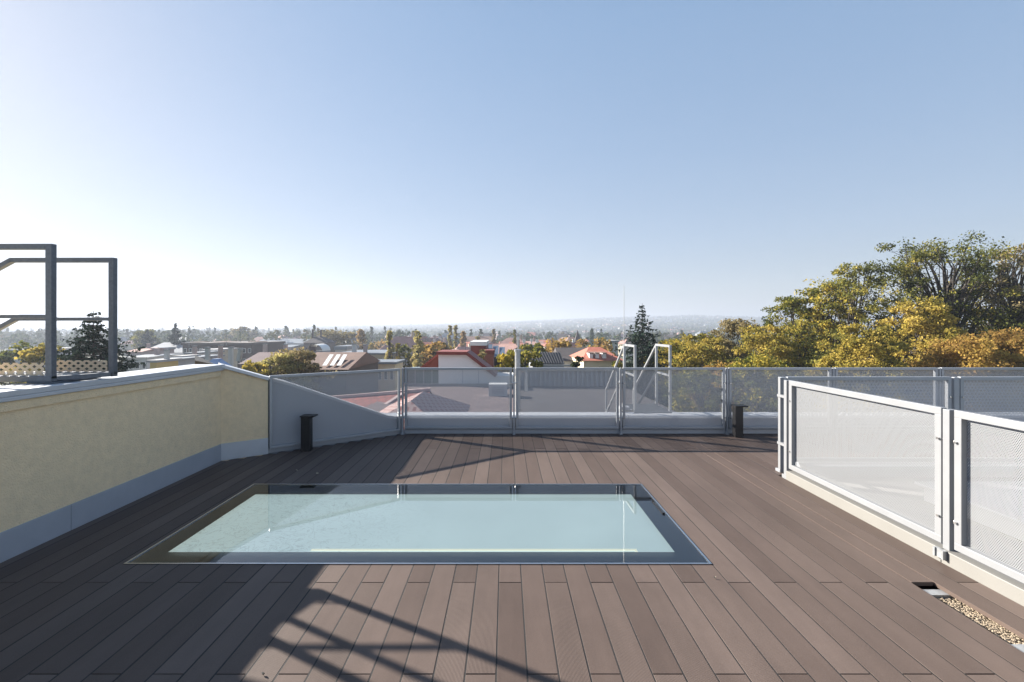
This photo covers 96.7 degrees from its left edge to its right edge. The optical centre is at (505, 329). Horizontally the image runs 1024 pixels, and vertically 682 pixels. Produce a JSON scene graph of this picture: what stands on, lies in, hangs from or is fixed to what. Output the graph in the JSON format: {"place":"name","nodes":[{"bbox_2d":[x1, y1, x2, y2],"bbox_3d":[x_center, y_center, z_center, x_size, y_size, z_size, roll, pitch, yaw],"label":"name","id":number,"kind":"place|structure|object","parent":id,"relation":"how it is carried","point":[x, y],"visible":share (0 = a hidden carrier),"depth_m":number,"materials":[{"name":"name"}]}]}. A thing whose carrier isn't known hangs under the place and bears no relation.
{"place":"outdoors","nodes":[
{"label":"outdoors","id":0,"kind":"place"},
{"bbox_2d":[7,348,77,384],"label":"house","id":1,"kind":"structure","parent":0,"point":[18,362],"depth_m":120.00,"materials":[{"name":"white"}]},
{"bbox_2d":[124,348,185,370],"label":"house","id":2,"kind":"structure","parent":0,"point":[144,358],"depth_m":85.32,"materials":[{"name":"grey metal"}]},
{"bbox_2d":[146,358,181,368],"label":"flat block","id":3,"kind":"structure","parent":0,"point":[161,363],"depth_m":61.21,"materials":[{"name":"brown"}]},
{"bbox_2d":[153,355,224,365],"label":"house","id":4,"kind":"structure","parent":0,"point":[190,360],"depth_m":73.63,"materials":[{"name":"grey metal"}]},
{"bbox_2d":[204,347,210,360],"bbox_3d":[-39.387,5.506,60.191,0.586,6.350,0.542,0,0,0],"label":"vent box","id":5,"kind":"object","parent":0,"point":[207,353],"visible":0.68,"depth_m":60.00,"materials":[{"name":"grey metal"}]},
{"bbox_2d":[199,348,237,366],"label":"windows","id":6,"kind":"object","parent":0,"point":[225,357],"visible":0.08,"depth_m":104.12,"materials":[{"name":"white"}]},
{"bbox_2d":[227,347,233,366],"bbox_3d":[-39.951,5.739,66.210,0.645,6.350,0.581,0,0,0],"label":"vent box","id":7,"kind":"object","parent":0,"point":[230,355],"visible":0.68,"depth_m":66.00,"materials":[{"name":"grey metal"}]},
{"bbox_2d":[181,341,285,368],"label":"dark block","id":8,"kind":"structure","parent":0,"point":[251,348],"depth_m":125.00,"materials":[{"name":"concrete"}]},
{"bbox_2d":[239,352,305,371],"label":"brown barn","id":9,"kind":"structure","parent":0,"point":[259,356],"depth_m":78.01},
{"bbox_2d":[310,352,379,395],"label":"skylit roof house","id":10,"kind":"structure","parent":0,"point":[342,361],"depth_m":51.04,"materials":[{"name":"brown tile"}]},
{"bbox_2d":[334,345,358,351],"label":"house","id":11,"kind":"structure","parent":0,"point":[343,348],"depth_m":150.00,"materials":[{"name":"grey metal"}]},
{"bbox_2d":[346,350,405,364],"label":"long flat building","id":12,"kind":"structure","parent":0,"point":[378,354],"depth_m":91.79,"materials":[{"name":"grey metal"}]},
{"bbox_2d":[408,349,512,382],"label":"gable house","id":13,"kind":"structure","parent":0,"point":[455,358],"depth_m":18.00,"materials":[{"name":"red tile"}]},
{"bbox_2d":[333,389,431,405],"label":"red roof wing","id":14,"kind":"structure","parent":13,"relation":"attached to","point":[368,397],"depth_m":14.31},
{"bbox_2d":[470,340,488,359],"bbox_3d":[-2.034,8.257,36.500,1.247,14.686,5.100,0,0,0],"label":"chimney","id":15,"kind":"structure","parent":13,"relation":"on","point":[476,346],"depth_m":34.00,"materials":[{"name":"white"}]},
{"bbox_2d":[466,334,492,342],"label":"house","id":16,"kind":"structure","parent":0,"point":[472,338],"depth_m":223.04,"materials":[{"name":"pink tile"}]},
{"bbox_2d":[484,348,494,366],"bbox_3d":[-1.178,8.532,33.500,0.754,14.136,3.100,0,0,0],"label":"chimney","id":17,"kind":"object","parent":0,"point":[489,356],"depth_m":32.00,"materials":[{"name":"brick"}]},
{"bbox_2d":[0,317,984,387],"bbox_3d":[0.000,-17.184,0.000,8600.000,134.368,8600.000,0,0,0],"label":"ground","id":18,"kind":"structure","parent":0,"point":[290,330],"depth_m":1874.40,"materials":[{"name":"green plant"}]},
{"bbox_2d":[0,340,57,385],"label":"broadleaf tree","id":19,"kind":"object","parent":18,"relation":"on","point":[6,356],"visible":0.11,"depth_m":58.82,"materials":[{"name":"green plant"}]},
{"bbox_2d":[6,342,65,382],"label":"broadleaf tree","id":20,"kind":"object","parent":18,"relation":"on","point":[30,357],"visible":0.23,"depth_m":44.23,"materials":[{"name":"yellow plant"}]},
{"bbox_2d":[39,311,147,372],"bbox_3d":[-23.689,7.268,26.037,5.802,16.663,6.316,0,0,-12],"label":"spruce tree","id":21,"kind":"object","parent":18,"relation":"on","point":[78,351],"visible":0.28,"depth_m":25.79,"materials":[{"name":"green plant"}]},
{"bbox_2d":[120,340,154,355],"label":"house","id":22,"kind":"structure","parent":18,"relation":"on","point":[128,347],"depth_m":268.31,"materials":[{"name":"grey tile"}]},
{"bbox_2d":[129,329,161,348],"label":"broadleaf tree","id":23,"kind":"object","parent":18,"relation":"on","point":[136,339],"visible":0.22,"depth_m":198.61,"materials":[{"name":"green plant"}]},
{"bbox_2d":[138,329,158,347],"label":"spruce tree","id":24,"kind":"object","parent":18,"relation":"on","point":[148,338],"visible":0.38,"depth_m":174.60,"materials":[{"name":"green plant"}]},
{"bbox_2d":[126,343,171,356],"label":"house","id":25,"kind":"structure","parent":18,"relation":"on","point":[147,350],"depth_m":132.89,"materials":[{"name":"grey tile"}]},
{"bbox_2d":[154,342,189,353],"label":"hall","id":26,"kind":"structure","parent":18,"relation":"on","point":[178,349],"depth_m":156.29,"materials":[{"name":"grey metal"}]},
{"bbox_2d":[166,323,185,343],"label":"spruce tree","id":27,"kind":"object","parent":18,"relation":"on","point":[174,336],"visible":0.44,"depth_m":159.43,"materials":[{"name":"green plant"}]},
{"bbox_2d":[231,326,256,337],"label":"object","id":28,"kind":"object","parent":18,"relation":"on","point":[252,334],"visible":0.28,"depth_m":328.60,"materials":[{"name":"white"}]},
{"bbox_2d":[242,359,269,374],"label":"broadleaf tree","id":29,"kind":"object","parent":18,"relation":"on","point":[251,366],"visible":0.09,"depth_m":35.91,"materials":[{"name":"yellow plant"}]},
{"bbox_2d":[253,352,309,385],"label":"broadleaf tree","id":30,"kind":"object","parent":18,"relation":"on","point":[288,365],"visible":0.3,"depth_m":37.82,"materials":[{"name":"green plant"}]},
{"bbox_2d":[260,339,309,344],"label":"warehouse","id":31,"kind":"structure","parent":18,"relation":"on","point":[294,342],"depth_m":267.33,"materials":[{"name":"grey metal"}]},
{"bbox_2d":[270,346,337,390],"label":"broadleaf tree","id":32,"kind":"object","parent":18,"relation":"on","point":[307,355],"visible":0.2,"depth_m":39.47,"materials":[{"name":"green plant"}]},
{"bbox_2d":[306,344,329,352],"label":"dome hall","id":33,"kind":"structure","parent":18,"relation":"on","point":[324,347],"depth_m":85.95,"materials":[{"name":"white"}]},
{"bbox_2d":[303,330,334,351],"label":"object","id":34,"kind":"object","parent":18,"relation":"on","point":[320,339],"visible":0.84,"depth_m":166.71,"materials":[{"name":"tile"}]},
{"bbox_2d":[316,329,367,345],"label":"broadleaf tree","id":35,"kind":"object","parent":18,"relation":"on","point":[341,338],"visible":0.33,"depth_m":187.86,"materials":[{"name":"green plant"}]},
{"bbox_2d":[355,329,365,349],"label":"poplar tree","id":36,"kind":"object","parent":18,"relation":"on","point":[360,337],"visible":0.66,"depth_m":179.22,"materials":[{"name":"green plant"}]},
{"bbox_2d":[0,324,742,353],"bbox_3d":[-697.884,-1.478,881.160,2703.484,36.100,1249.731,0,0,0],"label":"wood","id":37,"kind":"object","parent":18,"relation":"on","point":[8,337],"visible":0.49,"depth_m":348.36,"materials":[{"name":"green plant"}]},
{"bbox_2d":[384,330,395,358],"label":"poplar tree","id":38,"kind":"object","parent":18,"relation":"on","point":[389,337],"visible":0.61,"depth_m":84.68,"materials":[{"name":"green plant"}]},
{"bbox_2d":[378,359,404,390],"bbox_3d":[-18.321,10.013,64.500,7.066,11.174,5.600,0,0,0],"label":"cream row","id":39,"kind":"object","parent":18,"relation":"on","point":[390,363],"visible":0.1,"depth_m":62.00,"materials":[{"name":"grey metal"}]},
{"bbox_2d":[379,332,415,349],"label":"house","id":40,"kind":"structure","parent":18,"relation":"on","point":[407,340],"depth_m":142.38,"materials":[{"name":"grey tile"}]},
{"bbox_2d":[395,344,413,382],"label":"broadleaf tree","id":41,"kind":"object","parent":18,"relation":"on","point":[406,356],"visible":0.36,"depth_m":94.54,"materials":[{"name":"green plant"}]},
{"bbox_2d":[411,330,424,366],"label":"poplar tree","id":42,"kind":"object","parent":18,"relation":"on","point":[418,349],"visible":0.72,"depth_m":79.79,"materials":[{"name":"green plant"}]},
{"bbox_2d":[419,341,454,366],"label":"broadleaf tree","id":43,"kind":"object","parent":18,"relation":"on","point":[429,352],"visible":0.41,"depth_m":86.62,"materials":[{"name":"yellow plant"}]},
{"bbox_2d":[447,325,452,348],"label":"poplar tree","id":44,"kind":"object","parent":18,"relation":"on","point":[449,340],"visible":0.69,"depth_m":159.63,"materials":[{"name":"green plant"}]},
{"bbox_2d":[453,325,458,347],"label":"poplar tree","id":45,"kind":"object","parent":18,"relation":"on","point":[455,328],"visible":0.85,"depth_m":161.74,"materials":[{"name":"green plant"}]},
{"bbox_2d":[459,331,466,346],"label":"poplar tree","id":46,"kind":"object","parent":18,"relation":"on","point":[463,335],"visible":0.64,"depth_m":174.49,"materials":[{"name":"green plant"}]},
{"bbox_2d":[488,344,507,372],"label":"solar roof","id":47,"kind":"structure","parent":18,"relation":"on","point":[500,350],"depth_m":39.24,"materials":[{"name":"tile"}]},
{"bbox_2d":[494,349,522,372],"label":"broadleaf tree","id":48,"kind":"object","parent":18,"relation":"on","point":[508,359],"visible":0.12,"depth_m":29.54,"materials":[{"name":"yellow plant"}]},
{"bbox_2d":[498,340,519,352],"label":"house","id":49,"kind":"structure","parent":18,"relation":"on","point":[510,346],"depth_m":132.54,"materials":[{"name":"pink tile"}]},
{"bbox_2d":[367,370,673,411],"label":"flat roof","id":50,"kind":"structure","parent":18,"relation":"on","point":[533,410],"depth_m":15.51,"materials":[{"name":"metal"}]},
{"bbox_2d":[381,391,470,413],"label":"hipped roof","id":51,"kind":"structure","parent":50,"relation":"on","point":[445,410],"depth_m":11.14,"materials":[{"name":"red tile"}]},
{"bbox_2d":[489,383,506,395],"bbox_3d":[-0.245,2.010,15.140,0.610,0.420,0.520,0,0,0],"label":"vent box","id":52,"kind":"object","parent":50,"relation":"on","point":[497,389],"visible":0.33,"depth_m":14.90,"materials":[{"name":"metal"}]},
{"bbox_2d":[514,349,527,411],"bbox_3d":[0.277,1.280,8.200,0.253,1.840,0.140,0,0,0],"label":"vent pipe","id":53,"kind":"object","parent":50,"relation":"on","point":[517,357],"visible":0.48,"depth_m":8.16,"materials":[{"name":"metal"}]},
{"bbox_2d":[605,344,671,411],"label":"crossover steps","id":54,"kind":"structure","parent":50,"relation":"on","point":[655,349],"depth_m":7.77,"materials":[{"name":"metal"}]},
{"bbox_2d":[503,350,544,366],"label":"broadleaf tree","id":55,"kind":"object","parent":18,"relation":"on","point":[526,356],"visible":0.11,"depth_m":33.04,"materials":[{"name":"green plant"}]},
{"bbox_2d":[519,342,545,366],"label":"broadleaf tree","id":56,"kind":"object","parent":18,"relation":"on","point":[538,347],"visible":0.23,"depth_m":59.56,"materials":[{"name":"green plant"}]},
{"bbox_2d":[545,337,571,351],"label":"broadleaf tree","id":57,"kind":"object","parent":18,"relation":"on","point":[561,343],"visible":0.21,"depth_m":73.95,"materials":[{"name":"yellow plant"}]},
{"bbox_2d":[300,314,838,336],"bbox_3d":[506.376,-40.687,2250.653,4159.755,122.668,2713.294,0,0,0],"label":"hill wood","id":58,"kind":"object","parent":18,"relation":"on","point":[662,325],"visible":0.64,"depth_m":1878.53,"materials":[{"name":"plant"}]},
{"bbox_2d":[570,355,583,366],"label":"broadleaf tree","id":59,"kind":"object","parent":18,"relation":"on","point":[579,359],"visible":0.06,"depth_m":33.66,"materials":[{"name":"green plant"}]},
{"bbox_2d":[575,337,615,354],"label":"broadleaf tree","id":60,"kind":"object","parent":18,"relation":"on","point":[603,343],"visible":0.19,"depth_m":99.07,"materials":[{"name":"yellow plant"}]},
{"bbox_2d":[618,338,639,355],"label":"house","id":61,"kind":"structure","parent":18,"relation":"on","point":[622,342],"depth_m":266.76,"materials":[{"name":"white tile"}]},
{"bbox_2d":[612,305,676,402],"bbox_3d":[13.358,6.512,44.884,6.051,18.177,6.503,0,0,0],"label":"spruce tree","id":62,"kind":"object","parent":18,"relation":"on","point":[648,347],"visible":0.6,"depth_m":44.46,"materials":[{"name":"green plant"}]},
{"bbox_2d":[644,338,698,409],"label":"broadleaf tree","id":63,"kind":"object","parent":18,"relation":"on","point":[676,346],"visible":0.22,"depth_m":48.31,"materials":[{"name":"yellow plant"}]},
{"bbox_2d":[658,332,736,410],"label":"broadleaf tree","id":64,"kind":"object","parent":18,"relation":"on","point":[711,346],"visible":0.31,"depth_m":44.74,"materials":[{"name":"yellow plant"}]},
{"bbox_2d":[662,370,733,411],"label":"broadleaf tree","id":65,"kind":"object","parent":18,"relation":"on","point":[684,410],"visible":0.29,"depth_m":29.37,"materials":[{"name":"green plant"}]},
{"bbox_2d":[683,360,750,411],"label":"broadleaf tree","id":66,"kind":"object","parent":18,"relation":"on","point":[718,365],"visible":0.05,"depth_m":33.90,"materials":[{"name":"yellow plant"}]},
{"bbox_2d":[701,318,775,399],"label":"broadleaf tree","id":67,"kind":"object","parent":18,"relation":"on","point":[731,328],"visible":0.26,"depth_m":46.61,"materials":[{"name":"green plant"}]},
{"bbox_2d":[709,354,803,411],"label":"broadleaf tree","id":68,"kind":"object","parent":18,"relation":"on","point":[754,360],"visible":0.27,"depth_m":30.36,"materials":[{"name":"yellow plant"}]},
{"bbox_2d":[726,324,806,411],"bbox_3d":[23.962,7.519,41.763,8.324,16.208,7.889,0,0,36],"label":"broadleaf tree","id":69,"kind":"object","parent":18,"relation":"on","point":[768,345],"visible":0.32,"depth_m":41.00,"materials":[{"name":"yellow plant"}]},
{"bbox_2d":[658,335,912,401],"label":"undergrowth","id":70,"kind":"object","parent":18,"relation":"on","point":[723,362],"visible":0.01,"depth_m":54.59,"materials":[{"name":"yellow plant"}]},
{"bbox_2d":[761,295,830,407],"bbox_3d":[29.673,6.028,47.075,7.638,19.188,7.939,0,0,-36],"label":"broadleaf tree","id":71,"kind":"object","parent":18,"relation":"on","point":[788,306],"visible":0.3,"depth_m":46.43,"materials":[{"name":"green plant"}]},
{"bbox_2d":[773,316,833,382],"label":"broadleaf tree","id":72,"kind":"object","parent":18,"relation":"on","point":[795,320],"visible":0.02,"depth_m":51.47,"materials":[{"name":"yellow plant"}]},
{"bbox_2d":[776,349,869,410],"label":"broadleaf tree","id":73,"kind":"object","parent":18,"relation":"on","point":[813,359],"visible":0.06,"depth_m":38.02,"materials":[{"name":"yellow plant"}]},
{"bbox_2d":[784,276,879,407],"bbox_3d":[32.380,5.059,45.951,9.871,21.114,9.524,0,0,0],"label":"broadleaf tree","id":74,"kind":"object","parent":18,"relation":"on","point":[814,293],"visible":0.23,"depth_m":45.00,"materials":[{"name":"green plant"}]},
{"bbox_2d":[802,322,915,409],"bbox_3d":[26.840,7.539,33.867,7.258,16.134,7.088,0,0,0],"label":"broadleaf tree","id":75,"kind":"object","parent":18,"relation":"on","point":[870,344],"visible":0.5,"depth_m":33.21,"materials":[{"name":"yellow plant"}]},
{"bbox_2d":[803,261,919,406],"bbox_3d":[33.440,4.526,43.073,8.663,22.161,9.590,0,0,43],"label":"broadleaf tree","id":76,"kind":"object","parent":18,"relation":"on","point":[858,317],"visible":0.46,"depth_m":42.70,"materials":[{"name":"green plant"}]},
{"bbox_2d":[867,295,968,409],"bbox_3d":[34.240,6.384,37.939,8.701,18.452,7.800,0,0,0],"label":"broadleaf tree","id":77,"kind":"object","parent":18,"relation":"on","point":[916,323],"visible":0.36,"depth_m":37.04,"materials":[{"name":"yellow plant"}]},
{"bbox_2d":[856,230,1023,402],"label":"broadleaf tree","id":78,"kind":"object","parent":18,"relation":"on","point":[952,296],"visible":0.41,"depth_m":40.36,"materials":[{"name":"green plant"}]},
{"bbox_2d":[902,332,1023,409],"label":"broadleaf tree","id":79,"kind":"object","parent":18,"relation":"on","point":[973,352],"visible":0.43,"depth_m":31.00,"materials":[{"name":"yellow plant"}]},
{"bbox_2d":[948,269,1021,336],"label":"broadleaf tree","id":80,"kind":"object","parent":18,"relation":"on","point":[978,327],"depth_m":42.61,"materials":[{"name":"green plant"}]},
{"bbox_2d":[961,243,1023,405],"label":"broadleaf tree","id":81,"kind":"object","parent":18,"relation":"on","point":[1013,278],"visible":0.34,"depth_m":39.84,"materials":[{"name":"green plant"}]},
{"bbox_2d":[965,327,1023,409],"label":"broadleaf tree","id":82,"kind":"object","parent":18,"relation":"on","point":[1010,341],"visible":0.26,"depth_m":32.80,"materials":[{"name":"yellow plant"}]},
{"bbox_2d":[0,0,1023,328],"label":"sky","id":83,"kind":"structure","parent":0,"point":[247,163],"materials":[{"name":"blue"}]},
{"bbox_2d":[529,351,570,366],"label":"dark roof house","id":84,"kind":"structure","parent":0,"point":[551,359],"depth_m":41.07,"materials":[{"name":"white"}]},
{"bbox_2d":[554,348,584,366],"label":"grey gable house","id":85,"kind":"structure","parent":0,"point":[566,357],"depth_m":60.66,"materials":[{"name":"tile"}]},
{"bbox_2d":[569,347,622,366],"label":"dormer house","id":86,"kind":"structure","parent":0,"point":[597,356],"depth_m":50.50,"materials":[{"name":"red tile"}]},
{"bbox_2d":[938,597,1023,643],"bbox_3d":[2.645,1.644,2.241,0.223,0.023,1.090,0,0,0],"label":"gravel","id":87,"kind":"structure","parent":0,"point":[992,623],"depth_m":2.56,"materials":[{"name":"gravel"}]},
{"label":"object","id":88,"kind":"object","parent":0,"visible":0},
{"bbox_2d":[195,355,290,381],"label":"bitumen roof","id":89,"kind":"structure","parent":88,"relation":"on","point":[199,360],"depth_m":6.54,"materials":[{"name":"grey"}]},
{"bbox_2d":[209,358,231,365],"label":"roof dome","id":90,"kind":"structure","parent":89,"relation":"on","point":[217,360],"depth_m":8.56,"materials":[{"name":"blue plastic"}]},
{"bbox_2d":[917,585,938,588],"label":"roof slab","id":91,"kind":"structure","parent":88,"relation":"on","point":[928,587],"depth_m":3.02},
{"bbox_2d":[0,363,267,562],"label":"parapet wall","id":92,"kind":"structure","parent":91,"relation":"on","point":[75,454],"depth_m":3.99,"materials":[{"name":"yellow paint"}]},
{"bbox_2d":[0,244,117,382],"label":"crossover steps","id":93,"kind":"structure","parent":92,"relation":"on","point":[52,373],"depth_m":3.72,"materials":[{"name":"metal"}]},
{"bbox_2d":[265,375,401,453],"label":"sloping parapet","id":94,"kind":"structure","parent":91,"relation":"on","point":[331,442],"depth_m":6.28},
{"bbox_2d":[269,368,400,448],"bbox_3d":[-2.326,1.067,6.400,1.791,0.945,0.041,0,0,-37],"label":"slanted railing","id":95,"kind":"object","parent":94,"relation":"attached to","point":[334,374],"visible":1,"depth_m":6.38,"materials":[{"name":"grey"}]},
{"bbox_2d":[832,477,1023,565],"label":"roof membrane","id":96,"kind":"object","parent":91,"relation":"on","point":[934,508],"depth_m":4.26,"materials":[{"name":"grey"}]},
{"bbox_2d":[0,434,1023,681],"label":"deck","id":97,"kind":"structure","parent":96,"relation":"on","point":[206,622],"depth_m":2.71,"materials":[{"name":"wood"}]},
{"bbox_2d":[300,414,317,451],"bbox_3d":[-2.591,1.364,6.000,0.182,0.472,0.150,0,0,0],"label":"deck light","id":98,"kind":"object","parent":97,"relation":"on","point":[306,432],"visible":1,"depth_m":5.95,"materials":[{"name":"black metal"}]},
{"bbox_2d":[123,484,711,564],"bbox_3d":[-0.598,1.645,3.897,4.005,0.119,1.605,0,0,0],"label":"skylight","id":99,"kind":"object","parent":97,"relation":"in","point":[444,524],"visible":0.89,"depth_m":3.75,"materials":[{"name":"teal glass"}]},
{"bbox_2d":[0,434,1023,681],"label":"deck joints","id":100,"kind":"object","parent":97,"relation":"on","point":[498,588],"visible":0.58,"depth_m":2.65,"materials":[{"name":"black rubber"}]},
{"bbox_2d":[401,367,1023,434],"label":"railing","id":101,"kind":"object","parent":97,"relation":"on","point":[726,388],"visible":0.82,"depth_m":6.98,"materials":[{"name":"grey"}]},
{"bbox_2d":[401,412,1023,433],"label":"parapet","id":102,"kind":"structure","parent":97,"relation":"on","point":[582,431],"depth_m":7.03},
{"bbox_2d":[731,404,747,436],"bbox_3d":[3.489,1.364,6.780,0.182,0.472,0.150,0,0,0],"label":"deck light","id":103,"kind":"object","parent":97,"relation":"on","point":[737,420],"visible":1,"depth_m":6.73,"materials":[{"name":"black metal"}]},
{"bbox_2d":[777,377,783,472],"bbox_3d":[3.083,1.070,5.008,0.055,1.060,0.235,0,0,0],"label":"corner post","id":104,"kind":"object","parent":97,"relation":"on","point":[780,396],"visible":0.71,"depth_m":5.08,"materials":[{"name":"metal"}]},
{"bbox_2d":[775,377,1023,471],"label":"cross railing","id":105,"kind":"object","parent":97,"relation":"on","point":[954,395],"visible":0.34,"depth_m":5.15,"materials":[{"name":"grey"}]},
{"bbox_2d":[786,471,1023,605],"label":"railing kerb","id":106,"kind":"structure","parent":97,"relation":"on","point":[995,580],"depth_m":3.30,"materials":[{"name":"concrete"}]},
{"bbox_2d":[782,380,1023,583],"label":"side railing","id":107,"kind":"object","parent":106,"relation":"on","point":[949,531],"visible":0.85,"depth_m":3.31,"materials":[{"name":"grey"}]},
{"bbox_2d":[795,462,1023,476],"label":"cross kerb","id":108,"kind":"structure","parent":97,"relation":"on","point":[908,468],"depth_m":4.99,"materials":[{"name":"concrete"}]},
{"bbox_2d":[915,481,1023,540],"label":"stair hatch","id":109,"kind":"object","parent":96,"relation":"on","point":[990,503],"visible":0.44,"depth_m":3.84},
{"bbox_2d":[922,589,954,599],"bbox_3d":[2.620,1.655,2.815,0.640,0.060,0.060,0,0,0],"label":"deck joist","id":110,"kind":"object","parent":91,"relation":"on","point":[937,593],"visible":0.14,"depth_m":2.80,"materials":[{"name":"metal"}]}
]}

